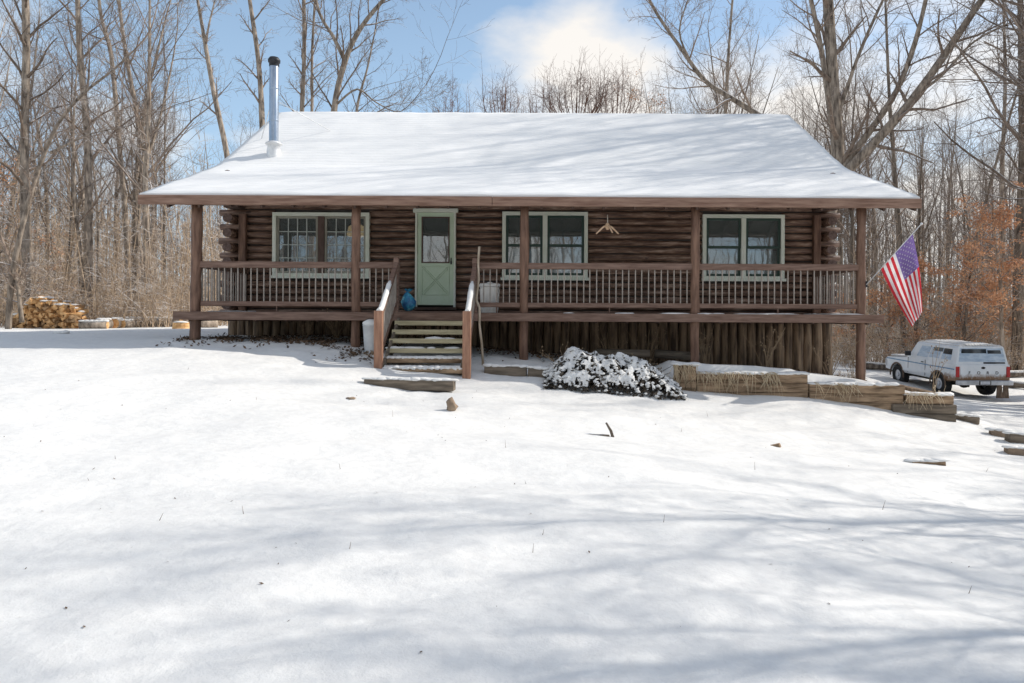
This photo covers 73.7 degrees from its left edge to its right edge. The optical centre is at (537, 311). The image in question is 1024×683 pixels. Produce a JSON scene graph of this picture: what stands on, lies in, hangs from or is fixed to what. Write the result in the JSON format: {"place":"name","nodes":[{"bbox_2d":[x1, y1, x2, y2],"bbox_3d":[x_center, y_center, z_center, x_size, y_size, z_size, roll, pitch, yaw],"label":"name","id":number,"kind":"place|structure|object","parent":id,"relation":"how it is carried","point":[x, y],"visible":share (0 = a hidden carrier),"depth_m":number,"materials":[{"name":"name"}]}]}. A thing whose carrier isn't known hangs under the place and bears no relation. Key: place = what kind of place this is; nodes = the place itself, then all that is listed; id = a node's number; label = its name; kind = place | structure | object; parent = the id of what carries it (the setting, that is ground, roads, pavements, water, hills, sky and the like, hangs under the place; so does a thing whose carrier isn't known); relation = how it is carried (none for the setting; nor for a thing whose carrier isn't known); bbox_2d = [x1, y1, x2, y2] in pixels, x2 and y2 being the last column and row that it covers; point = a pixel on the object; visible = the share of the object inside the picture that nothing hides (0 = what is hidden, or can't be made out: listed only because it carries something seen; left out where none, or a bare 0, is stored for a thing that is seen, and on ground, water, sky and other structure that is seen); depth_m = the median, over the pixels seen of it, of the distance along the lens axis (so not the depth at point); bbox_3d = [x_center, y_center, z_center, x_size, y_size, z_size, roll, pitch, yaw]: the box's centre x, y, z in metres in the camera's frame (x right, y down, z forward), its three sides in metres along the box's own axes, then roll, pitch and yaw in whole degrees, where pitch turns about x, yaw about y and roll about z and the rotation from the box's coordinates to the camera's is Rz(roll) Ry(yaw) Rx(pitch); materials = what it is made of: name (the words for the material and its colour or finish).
{"place":"outdoors","nodes":[
{"label":"outdoors","id":0,"kind":"place"},
{"bbox_2d":[0,0,1017,308],"label":"sky","id":1,"kind":"structure","parent":0,"point":[523,35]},
{"bbox_2d":[0,322,1023,682],"bbox_3d":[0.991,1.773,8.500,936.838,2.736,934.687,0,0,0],"label":"ground","id":2,"kind":"structure","parent":0,"point":[750,558],"depth_m":4.92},
{"bbox_2d":[0,134,38,316],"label":"bare tree","id":3,"kind":"object","parent":2,"relation":"on","point":[7,180],"visible":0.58,"depth_m":30.25,"materials":[{"name":"brown plant"}]},
{"bbox_2d":[0,0,58,181],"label":"bare tree","id":4,"kind":"object","parent":2,"relation":"on","point":[8,66],"visible":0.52,"depth_m":34.58,"materials":[{"name":"brown plant"}]},
{"bbox_2d":[0,95,64,241],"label":"bare tree","id":5,"kind":"object","parent":2,"relation":"on","point":[32,173],"visible":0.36,"depth_m":36.33,"materials":[{"name":"brown plant"}]},
{"bbox_2d":[0,55,83,282],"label":"bare tree","id":6,"kind":"object","parent":2,"relation":"on","point":[41,133],"visible":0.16,"depth_m":52.00,"materials":[{"name":"brown plant"}]},
{"bbox_2d":[2,79,82,286],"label":"bare tree","id":7,"kind":"object","parent":2,"relation":"on","point":[37,216],"visible":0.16,"depth_m":45.13,"materials":[{"name":"brown plant"}]},
{"bbox_2d":[16,222,78,299],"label":"bare tree","id":8,"kind":"object","parent":2,"relation":"on","point":[51,239],"visible":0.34,"depth_m":35.68,"materials":[{"name":"brown plant"}]},
{"bbox_2d":[0,0,96,304],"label":"bare tree","id":9,"kind":"object","parent":2,"relation":"on","point":[25,123],"visible":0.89,"depth_m":27.89,"materials":[{"name":"brown plant"}]},
{"bbox_2d":[0,19,97,284],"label":"bare tree","id":10,"kind":"object","parent":2,"relation":"on","point":[44,190],"visible":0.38,"depth_m":39.41,"materials":[{"name":"brown plant"}]},
{"bbox_2d":[0,0,123,323],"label":"bare tree","id":11,"kind":"object","parent":2,"relation":"on","point":[17,165],"visible":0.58,"depth_m":31.84,"materials":[{"name":"brown plant"}]},
{"bbox_2d":[1,0,136,303],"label":"bare tree","id":12,"kind":"object","parent":2,"relation":"on","point":[73,173],"visible":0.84,"depth_m":29.29,"materials":[{"name":"brown plant"}]},
{"bbox_2d":[7,5,131,251],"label":"bare tree","id":13,"kind":"object","parent":2,"relation":"on","point":[80,188],"visible":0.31,"depth_m":40.95,"materials":[{"name":"brown plant"}]},
{"bbox_2d":[30,0,134,284],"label":"bare tree","id":14,"kind":"object","parent":2,"relation":"on","point":[70,239],"visible":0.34,"depth_m":34.09,"materials":[{"name":"brown plant"}]},
{"bbox_2d":[12,0,162,316],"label":"bare tree","id":15,"kind":"object","parent":2,"relation":"on","point":[88,195],"visible":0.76,"depth_m":29.91,"materials":[{"name":"brown plant"}]},
{"bbox_2d":[78,320,108,328],"bbox_3d":[-16.266,0.455,25.002,1.012,0.361,0.312,0,0,-15],"label":"cut log","id":16,"kind":"object","parent":2,"relation":"on","point":[93,324],"visible":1,"depth_m":24.89,"materials":[{"name":"wood"}]},
{"bbox_2d":[31,16,164,319],"bbox_3d":[-21.578,-6.795,32.773,6.142,15.390,4.861,0,0,22],"label":"bare tree","id":17,"kind":"object","parent":2,"relation":"on","point":[98,226],"visible":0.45,"depth_m":33.10,"materials":[{"name":"grey plant"}]},
{"bbox_2d":[33,0,164,316],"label":"bare tree","id":18,"kind":"object","parent":2,"relation":"on","point":[123,199],"visible":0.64,"depth_m":32.91,"materials":[{"name":"brown plant"}]},
{"bbox_2d":[0,0,205,328],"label":"bare tree","id":19,"kind":"object","parent":2,"relation":"on","point":[13,281],"visible":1,"depth_m":23.79,"materials":[{"name":"brown plant"}]},
{"bbox_2d":[55,29,176,294],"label":"bare tree","id":20,"kind":"object","parent":2,"relation":"on","point":[115,196],"visible":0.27,"depth_m":45.77,"materials":[{"name":"grey plant"}]},
{"bbox_2d":[66,6,182,314],"bbox_3d":[-19.503,-7.130,32.837,4.831,16.135,6.184,0,0,-6],"label":"bare tree","id":21,"kind":"object","parent":2,"relation":"on","point":[138,234],"visible":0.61,"depth_m":33.13,"materials":[{"name":"grey plant"}]},
{"bbox_2d":[86,0,182,303],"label":"bare tree","id":22,"kind":"object","parent":2,"relation":"on","point":[130,88],"visible":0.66,"depth_m":33.94,"materials":[{"name":"grey plant"}]},
{"bbox_2d":[18,0,253,316],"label":"bare tree","id":23,"kind":"object","parent":2,"relation":"on","point":[146,167],"visible":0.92,"depth_m":30.36,"materials":[{"name":"grey plant"}]},
{"bbox_2d":[95,105,176,283],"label":"bare tree","id":24,"kind":"object","parent":2,"relation":"on","point":[141,246],"visible":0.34,"depth_m":44.15,"materials":[{"name":"grey plant"}]},
{"bbox_2d":[106,69,167,267],"bbox_3d":[-22.728,-6.863,39.008,4.651,15.492,3.536,0,0,29],"label":"bare tree","id":25,"kind":"object","parent":2,"relation":"on","point":[128,152],"visible":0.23,"depth_m":39.22,"materials":[{"name":"grey plant"}]},
{"bbox_2d":[65,0,230,316],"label":"bare tree","id":26,"kind":"object","parent":2,"relation":"on","point":[136,175],"visible":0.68,"depth_m":34.81,"materials":[{"name":"grey plant"}]},
{"bbox_2d":[113,0,203,314],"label":"bare tree","id":27,"kind":"object","parent":2,"relation":"on","point":[163,211],"visible":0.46,"depth_m":35.96,"materials":[{"name":"grey plant"}]},
{"bbox_2d":[188,0,235,157],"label":"bare tree","id":28,"kind":"object","parent":2,"relation":"on","point":[214,90],"visible":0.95,"depth_m":29.93,"materials":[{"name":"grey plant"}]},
{"bbox_2d":[232,0,276,128],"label":"bare tree","id":29,"kind":"object","parent":2,"relation":"on","point":[260,98],"visible":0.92,"depth_m":31.91,"materials":[{"name":"grey plant"}]},
{"bbox_2d":[279,0,348,111],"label":"bare tree","id":30,"kind":"object","parent":2,"relation":"on","point":[303,89],"visible":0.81,"depth_m":32.92,"materials":[{"name":"brown plant"}]},
{"bbox_2d":[334,1,394,111],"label":"bare tree","id":31,"kind":"object","parent":2,"relation":"on","point":[364,78],"visible":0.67,"depth_m":36.96,"materials":[{"name":"brown plant"}]},
{"bbox_2d":[362,318,373,352],"bbox_3d":[-3.152,0.452,12.951,0.356,0.676,0.358,0,0,0],"label":"metal pail","id":32,"kind":"object","parent":2,"relation":"on","point":[368,330],"visible":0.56,"depth_m":12.81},
{"bbox_2d":[261,0,492,112],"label":"bare tree","id":33,"kind":"object","parent":2,"relation":"on","point":[340,72],"visible":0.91,"depth_m":28.90,"materials":[{"name":"grey plant"}]},
{"bbox_2d":[361,376,458,390],"bbox_3d":[-2.025,1.134,10.854,1.571,0.212,0.249,0,0,3],"label":"timber","id":34,"kind":"object","parent":2,"relation":"on","point":[426,384],"visible":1,"depth_m":10.75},
{"bbox_2d":[422,63,477,112],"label":"bare tree","id":35,"kind":"object","parent":2,"relation":"on","point":[451,105],"visible":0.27,"depth_m":43.62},
{"bbox_2d":[475,246,483,364],"bbox_3d":[-1.132,-0.108,13.062,0.140,2.334,0.512,0,0,-15],"label":"walking stick","id":36,"kind":"object","parent":2,"relation":"on","point":[479,309],"visible":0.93,"depth_m":13.04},
{"bbox_2d":[3,332,987,651],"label":"leaf litter","id":37,"kind":"object","parent":2,"relation":"on","point":[279,338],"visible":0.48,"depth_m":13.65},
{"bbox_2d":[482,363,528,375],"bbox_3d":[-0.581,1.043,12.373,0.860,0.229,0.223,0,0,0],"label":"timber","id":38,"kind":"object","parent":2,"relation":"on","point":[507,369],"visible":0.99,"depth_m":12.30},
{"bbox_2d":[475,58,536,112],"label":"bare tree","id":39,"kind":"object","parent":2,"relation":"on","point":[502,100],"visible":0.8,"depth_m":41.77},
{"bbox_2d":[0,129,1023,378],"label":"undergrowth","id":40,"kind":"object","parent":2,"relation":"on","point":[168,295],"visible":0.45,"depth_m":30.87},
{"bbox_2d":[0,88,1023,339],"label":"distant woods","id":41,"kind":"object","parent":2,"relation":"on","point":[936,244],"visible":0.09,"depth_m":71.30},
{"bbox_2d":[138,56,921,380],"bbox_3d":[-0.160,-2.136,18.447,15.220,8.409,13.175,0,0,0],"label":"log cabin","id":42,"kind":"object","parent":2,"relation":"on","point":[720,224],"visible":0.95,"depth_m":15.90,"materials":[{"name":"brown wood"}]},
{"bbox_2d":[271,212,369,278],"bbox_3d":[-5.047,-1.547,15.890,2.310,1.535,0.160,0,0,0],"label":"window","id":43,"kind":"structure","parent":42,"relation":"in","point":[321,218],"depth_m":15.87,"materials":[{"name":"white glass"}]},
{"bbox_2d":[401,289,415,310],"bbox_3d":[-2.611,-0.239,13.781,0.325,0.468,0.261,0,0,0],"label":"plastic bag","id":44,"kind":"object","parent":42,"relation":"on","point":[408,301],"visible":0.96,"depth_m":13.70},
{"bbox_2d":[413,208,457,309],"bbox_3d":[-2.384,-1.227,15.860,1.040,2.350,0.220,0,0,0],"label":"door","id":45,"kind":"structure","parent":42,"relation":"in","point":[435,282],"depth_m":15.90,"materials":[{"name":"green paint"}]},
{"bbox_2d":[479,282,499,312],"bbox_3d":[-0.989,-0.300,13.950,0.436,0.630,0.436,0,0,0],"label":"plastic bin","id":46,"kind":"object","parent":42,"relation":"on","point":[486,298],"visible":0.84,"depth_m":13.79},
{"bbox_2d":[501,211,588,280],"bbox_3d":[0.162,-1.532,15.999,2.050,1.595,0.378,0,0,0],"label":"window","id":47,"kind":"structure","parent":42,"relation":"in","point":[509,255],"depth_m":15.88,"materials":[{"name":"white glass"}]},
{"bbox_2d":[702,214,785,281],"bbox_3d":[4.777,-1.489,15.999,1.960,1.555,0.378,0,0,0],"label":"window","id":48,"kind":"structure","parent":42,"relation":"in","point":[742,255],"depth_m":15.88,"materials":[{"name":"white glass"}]},
{"bbox_2d":[865,223,922,325],"bbox_3d":[6.955,-0.694,13.252,1.036,1.954,0.489,0,0,44],"label":"flag","id":49,"kind":"object","parent":42,"relation":"attached to","point":[899,269],"visible":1,"depth_m":13.01,"materials":[{"name":"multicoloured fabric"}]},
{"bbox_2d":[532,48,617,112],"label":"bare tree","id":50,"kind":"object","parent":2,"relation":"on","point":[560,103],"visible":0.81,"depth_m":39.57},
{"bbox_2d":[541,346,686,399],"bbox_3d":[1.312,1.070,12.203,2.574,0.930,1.302,0,0,0],"label":"shrub","id":51,"kind":"object","parent":2,"relation":"on","point":[622,369],"visible":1,"depth_m":11.85,"materials":[{"name":"green plant"}]},
{"bbox_2d":[574,56,659,113],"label":"bare tree","id":52,"kind":"object","parent":2,"relation":"on","point":[618,94],"visible":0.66,"depth_m":40.85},
{"bbox_2d":[596,349,649,356],"bbox_3d":[1.755,0.850,14.148,1.113,0.170,0.152,0,0,5],"label":"log","id":53,"kind":"object","parent":2,"relation":"on","point":[635,353],"visible":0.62,"depth_m":14.09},
{"bbox_2d":[613,48,665,113],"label":"tree","id":54,"kind":"object","parent":2,"relation":"on","point":[652,100],"visible":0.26,"depth_m":39.34,"materials":[{"name":"brown plant"}]},
{"bbox_2d":[654,349,699,360],"bbox_3d":[2.905,0.901,14.250,0.935,0.236,0.171,0,0,6],"label":"log","id":55,"kind":"object","parent":2,"relation":"on","point":[671,354],"visible":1,"depth_m":14.19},
{"bbox_2d":[623,0,761,113],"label":"bare tree","id":56,"kind":"object","parent":2,"relation":"on","point":[736,101],"visible":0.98,"depth_m":27.92,"materials":[{"name":"brown plant"}]},
{"bbox_2d":[689,0,767,113],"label":"bare tree","id":57,"kind":"object","parent":2,"relation":"on","point":[726,83],"visible":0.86,"depth_m":35.96,"materials":[{"name":"brown plant"}]},
{"bbox_2d":[673,0,796,113],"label":"bare tree","id":58,"kind":"object","parent":2,"relation":"on","point":[715,93],"visible":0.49,"depth_m":47.29,"materials":[{"name":"brown plant"}]},
{"bbox_2d":[712,17,768,113],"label":"bare tree","id":59,"kind":"object","parent":2,"relation":"on","point":[746,39],"visible":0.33,"depth_m":42.88,"materials":[{"name":"brown plant"}]},
{"bbox_2d":[687,39,803,114],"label":"bare tree","id":60,"kind":"object","parent":2,"relation":"on","point":[757,82],"visible":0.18,"depth_m":53.45,"materials":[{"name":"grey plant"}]},
{"bbox_2d":[774,56,846,149],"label":"bare tree","id":61,"kind":"object","parent":2,"relation":"on","point":[808,105],"visible":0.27,"depth_m":54.08,"materials":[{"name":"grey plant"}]},
{"bbox_2d":[669,362,956,421],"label":"retaining wall","id":62,"kind":"structure","parent":2,"relation":"on","point":[892,396],"depth_m":12.35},
{"bbox_2d":[668,364,944,409],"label":"dry grass","id":63,"kind":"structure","parent":62,"relation":"on","point":[732,373],"depth_m":12.35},
{"bbox_2d":[802,334,859,375],"bbox_3d":[5.754,0.847,13.251,1.080,0.862,0.467,0,0,0],"label":"dry weed","id":64,"kind":"object","parent":2,"relation":"on","point":[833,361],"visible":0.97,"depth_m":13.34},
{"bbox_2d":[783,13,903,355],"bbox_3d":[17.356,-6.732,37.437,7.165,19.288,5.880,0,0,-9],"label":"bare tree","id":65,"kind":"object","parent":2,"relation":"on","point":[851,235],"visible":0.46,"depth_m":37.34,"materials":[{"name":"brown plant"}]},
{"bbox_2d":[795,43,897,352],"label":"bare tree","id":66,"kind":"object","parent":2,"relation":"on","point":[842,212],"visible":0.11,"depth_m":41.09,"materials":[{"name":"brown plant"}]},
{"bbox_2d":[832,285,869,354],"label":"leafy tree","id":67,"kind":"object","parent":2,"relation":"on","point":[841,310],"visible":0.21,"depth_m":36.96,"materials":[{"name":"brown plant"}]},
{"bbox_2d":[781,2,924,349],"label":"bare tree","id":68,"kind":"object","parent":2,"relation":"on","point":[840,248],"visible":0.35,"depth_m":44.17,"materials":[{"name":"brown plant"}]},
{"bbox_2d":[813,81,895,268],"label":"bare tree","id":69,"kind":"object","parent":2,"relation":"on","point":[868,261],"visible":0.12,"depth_m":49.50,"materials":[{"name":"brown plant"}]},
{"bbox_2d":[836,93,896,328],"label":"bare tree","id":70,"kind":"object","parent":2,"relation":"on","point":[872,177],"visible":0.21,"depth_m":42.50,"materials":[{"name":"brown plant"}]},
{"bbox_2d":[822,39,917,351],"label":"bare tree","id":71,"kind":"object","parent":2,"relation":"on","point":[875,245],"visible":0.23,"depth_m":44.63,"materials":[{"name":"brown plant"}]},
{"bbox_2d":[835,101,918,338],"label":"bare tree","id":72,"kind":"object","parent":2,"relation":"on","point":[868,255],"visible":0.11,"depth_m":57.73,"materials":[{"name":"brown plant"}]},
{"bbox_2d":[866,185,895,340],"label":"bare tree","id":73,"kind":"object","parent":2,"relation":"on","point":[881,215],"visible":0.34,"depth_m":51.48,"materials":[{"name":"grey plant"}]},
{"bbox_2d":[845,0,935,353],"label":"bare tree","id":74,"kind":"object","parent":2,"relation":"on","point":[895,174],"visible":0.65,"depth_m":35.93,"materials":[{"name":"brown plant"}]},
{"bbox_2d":[865,272,921,362],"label":"leafy tree","id":75,"kind":"object","parent":2,"relation":"on","point":[888,298],"visible":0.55,"depth_m":34.63,"materials":[{"name":"brown plant"}]},
{"bbox_2d":[765,0,1023,240],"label":"bare tree","id":76,"kind":"object","parent":2,"relation":"on","point":[853,158],"visible":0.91,"depth_m":26.32,"materials":[{"name":"brown plant"}]},
{"bbox_2d":[875,82,967,320],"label":"bare tree","id":77,"kind":"object","parent":2,"relation":"on","point":[919,172],"visible":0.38,"depth_m":59.15,"materials":[{"name":"grey plant"}]},
{"bbox_2d":[885,251,959,353],"bbox_3d":[18.716,-0.049,33.307,2.904,5.970,3.245,0,0,0],"label":"leafy tree","id":78,"kind":"object","parent":2,"relation":"on","point":[923,265],"visible":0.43,"depth_m":33.18,"materials":[{"name":"brown plant"}]},
{"bbox_2d":[889,124,956,272],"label":"bare tree","id":79,"kind":"object","parent":2,"relation":"on","point":[921,184],"visible":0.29,"depth_m":60.93,"materials":[{"name":"grey plant"}]},
{"bbox_2d":[884,91,962,328],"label":"bare tree","id":80,"kind":"object","parent":2,"relation":"on","point":[918,231],"visible":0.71,"depth_m":40.72,"materials":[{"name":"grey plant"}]},
{"bbox_2d":[904,457,949,465],"bbox_3d":[4.718,1.847,8.282,0.536,0.172,0.180,0,0,7],"label":"timber","id":81,"kind":"object","parent":2,"relation":"on","point":[942,461],"visible":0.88,"depth_m":8.22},
{"bbox_2d":[893,143,964,334],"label":"bare tree","id":82,"kind":"object","parent":2,"relation":"on","point":[928,242],"visible":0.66,"depth_m":46.22,"materials":[{"name":"grey plant"}]},
{"bbox_2d":[892,94,981,339],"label":"bare tree","id":83,"kind":"object","parent":2,"relation":"on","point":[923,229],"visible":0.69,"depth_m":51.28,"materials":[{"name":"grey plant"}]},
{"bbox_2d":[895,124,982,336],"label":"bare tree","id":84,"kind":"object","parent":2,"relation":"on","point":[950,238],"visible":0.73,"depth_m":47.06,"materials":[{"name":"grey plant"}]},
{"bbox_2d":[865,0,1023,144],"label":"bare tree","id":85,"kind":"object","parent":2,"relation":"on","point":[1019,60],"visible":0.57,"depth_m":28.32,"materials":[{"name":"grey plant"}]},
{"bbox_2d":[885,339,1013,397],"bbox_3d":[15.229,1.982,25.611,2.360,1.916,4.662,0,2,-1],"label":"pickup truck","id":86,"kind":"object","parent":2,"relation":"on","point":[983,368],"visible":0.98,"depth_m":23.79,"materials":[{"name":"paint"}]},
{"bbox_2d":[904,73,1008,324],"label":"bare tree","id":87,"kind":"object","parent":2,"relation":"on","point":[952,165],"visible":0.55,"depth_m":56.20,"materials":[{"name":"grey plant"}]},
{"bbox_2d":[901,0,1023,159],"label":"bare tree","id":88,"kind":"object","parent":2,"relation":"on","point":[1008,125],"visible":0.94,"depth_m":22.64,"materials":[{"name":"grey plant"}]},
{"bbox_2d":[901,0,1023,221],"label":"bare tree","id":89,"kind":"object","parent":2,"relation":"on","point":[1009,183],"visible":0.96,"depth_m":22.41,"materials":[{"name":"grey plant"}]},
{"bbox_2d":[917,102,1008,331],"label":"bare tree","id":90,"kind":"object","parent":2,"relation":"on","point":[959,178],"visible":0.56,"depth_m":54.73,"materials":[{"name":"grey plant"}]},
{"bbox_2d":[903,0,1023,90],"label":"bare tree","id":91,"kind":"object","parent":2,"relation":"on","point":[998,72],"visible":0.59,"depth_m":25.64,"materials":[{"name":"grey plant"}]},
{"bbox_2d":[931,145,995,333],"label":"bare tree","id":92,"kind":"object","parent":2,"relation":"on","point":[964,234],"visible":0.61,"depth_m":45.97,"materials":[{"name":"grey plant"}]},
{"bbox_2d":[955,412,981,424],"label":"border block","id":93,"kind":"structure","parent":2,"relation":"on","point":[971,418],"depth_m":12.35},
{"bbox_2d":[931,230,1013,341],"bbox_3d":[19.887,-0.399,31.496,3.570,6.828,2.858,0,0,-43],"label":"leafy tree","id":94,"kind":"object","parent":2,"relation":"on","point":[966,320],"visible":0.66,"depth_m":31.65,"materials":[{"name":"brown plant"}]},
{"bbox_2d":[927,76,1017,339],"bbox_3d":[23.459,-7.259,34.906,7.127,20.706,3.582,0,0,0],"label":"bare tree","id":95,"kind":"object","parent":2,"relation":"on","point":[991,180],"visible":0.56,"depth_m":34.95,"materials":[{"name":"grey plant"}]},
{"bbox_2d":[941,131,1013,303],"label":"bare tree","id":96,"kind":"object","parent":2,"relation":"on","point":[977,197],"visible":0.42,"depth_m":47.44,"materials":[{"name":"brown plant"}]},
{"bbox_2d":[939,181,1023,354],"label":"leafy tree","id":97,"kind":"object","parent":2,"relation":"on","point":[995,297],"visible":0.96,"depth_m":30.01,"materials":[{"name":"brown plant"}]},
{"bbox_2d":[966,257,1012,343],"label":"leafy tree","id":98,"kind":"object","parent":2,"relation":"on","point":[1008,280],"visible":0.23,"depth_m":37.83,"materials":[{"name":"orange plant"}]},
{"bbox_2d":[956,0,1023,107],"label":"bare tree","id":99,"kind":"object","parent":2,"relation":"on","point":[1011,16],"visible":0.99,"depth_m":19.56,"materials":[{"name":"grey plant"}]},
{"bbox_2d":[968,87,1017,273],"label":"bare tree","id":100,"kind":"object","parent":2,"relation":"on","point":[1009,232],"visible":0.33,"depth_m":44.96,"materials":[{"name":"grey plant"}]},
{"bbox_2d":[974,2,1017,341],"bbox_3d":[26.135,-9.207,38.196,3.927,24.684,3.278,0,0,0],"label":"bare tree","id":101,"kind":"object","parent":2,"relation":"on","point":[1002,232],"visible":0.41,"depth_m":37.93,"materials":[{"name":"grey plant"}]},
{"bbox_2d":[977,63,1017,234],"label":"bare tree","id":102,"kind":"object","parent":2,"relation":"on","point":[1005,160],"visible":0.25,"depth_m":42.89,"materials":[{"name":"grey plant"}]},
{"bbox_2d":[984,0,1023,369],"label":"bare tree","id":103,"kind":"object","parent":2,"relation":"on","point":[1018,247],"visible":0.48,"depth_m":32.86,"materials":[{"name":"brown plant"}]},
{"bbox_2d":[1001,445,1023,455],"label":"border block","id":104,"kind":"structure","parent":2,"relation":"on","point":[1014,449],"depth_m":9.89,"materials":[{"name":"brown stone"}]},
{"bbox_2d":[1002,431,1023,443],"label":"border block","id":105,"kind":"structure","parent":2,"relation":"on","point":[1014,437],"depth_m":10.85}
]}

